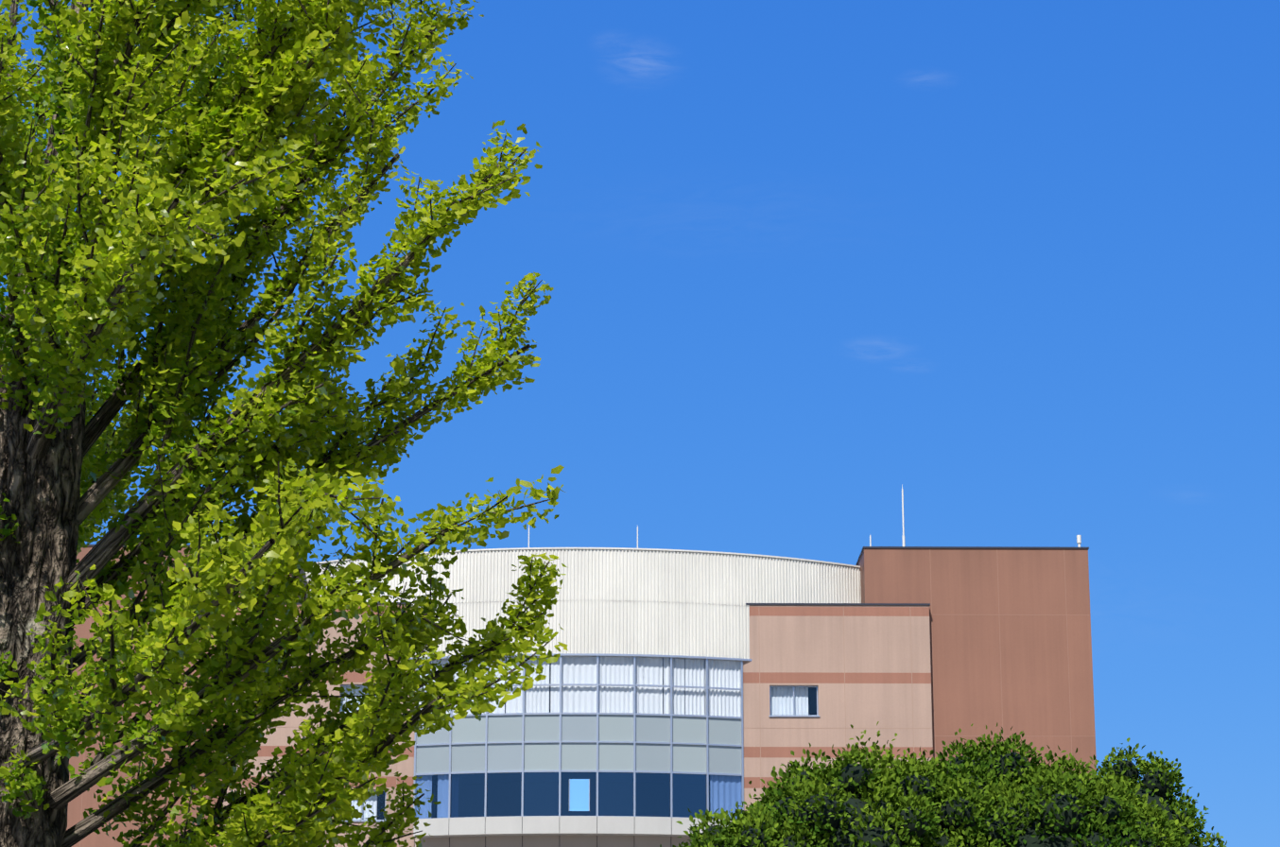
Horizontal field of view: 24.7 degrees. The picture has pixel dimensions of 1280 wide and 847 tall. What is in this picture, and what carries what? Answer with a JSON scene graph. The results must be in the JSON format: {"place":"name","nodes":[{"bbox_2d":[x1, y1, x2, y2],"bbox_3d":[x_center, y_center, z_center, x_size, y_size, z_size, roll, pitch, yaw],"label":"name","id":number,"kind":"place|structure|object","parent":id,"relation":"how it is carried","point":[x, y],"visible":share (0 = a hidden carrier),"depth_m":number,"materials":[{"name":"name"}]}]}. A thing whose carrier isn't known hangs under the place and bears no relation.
{"place":"outdoors","nodes":[
{"label":"outdoors","id":0,"kind":"place"},
{"bbox_2d":[0,0,569,846],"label":"tree","id":1,"kind":"object","parent":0,"point":[85,287],"visible":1,"depth_m":14.83,"materials":[{"name":"green plant"}]},
{"bbox_2d":[66,484,1096,846],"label":"building","id":2,"kind":"structure","parent":0,"point":[662,698],"depth_m":110.04,"materials":[{"name":"brown tile"}]},
{"bbox_2d":[0,0,1279,846],"label":"sky","id":3,"kind":"structure","parent":0,"point":[1013,266],"materials":[{"name":"blue"}]},
{"label":"ground","id":4,"kind":"structure","parent":0,"visible":0},
{"bbox_2d":[659,795,827,846],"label":"bush","id":5,"kind":"object","parent":4,"relation":"on","point":[757,827],"visible":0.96,"depth_m":46.95,"materials":[{"name":"green plant"}]},
{"bbox_2d":[729,741,944,846],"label":"bush","id":6,"kind":"object","parent":4,"relation":"on","point":[845,820],"visible":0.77,"depth_m":47.71,"materials":[{"name":"green plant"}]},
{"bbox_2d":[761,721,1017,846],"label":"bush","id":7,"kind":"object","parent":4,"relation":"on","point":[959,825],"visible":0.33,"depth_m":48.63,"materials":[{"name":"green plant"}]},
{"bbox_2d":[879,723,1067,830],"bbox_3d":[5.318,10.175,50.878,5.772,10.082,5.433,0,-15,-1],"label":"bush","id":8,"kind":"object","parent":4,"relation":"on","point":[975,752],"visible":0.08,"depth_m":51.45,"materials":[{"name":"green plant"}]},
{"bbox_2d":[936,742,1186,846],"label":"bush","id":9,"kind":"object","parent":4,"relation":"on","point":[1067,807],"visible":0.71,"depth_m":49.43,"materials":[{"name":"green plant"}]},
{"bbox_2d":[1035,759,1192,846],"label":"bush","id":10,"kind":"object","parent":4,"relation":"on","point":[1129,789],"depth_m":52.12,"materials":[{"name":"green plant"}]},
{"bbox_2d":[1094,737,1209,846],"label":"bush","id":11,"kind":"object","parent":4,"relation":"on","point":[1160,776],"visible":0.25,"depth_m":55.62,"materials":[{"name":"green plant"}]},
{"bbox_2d":[1171,812,1227,846],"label":"bush","id":12,"kind":"object","parent":4,"relation":"on","point":[1187,833],"visible":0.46,"depth_m":53.80,"materials":[{"name":"green plant"}]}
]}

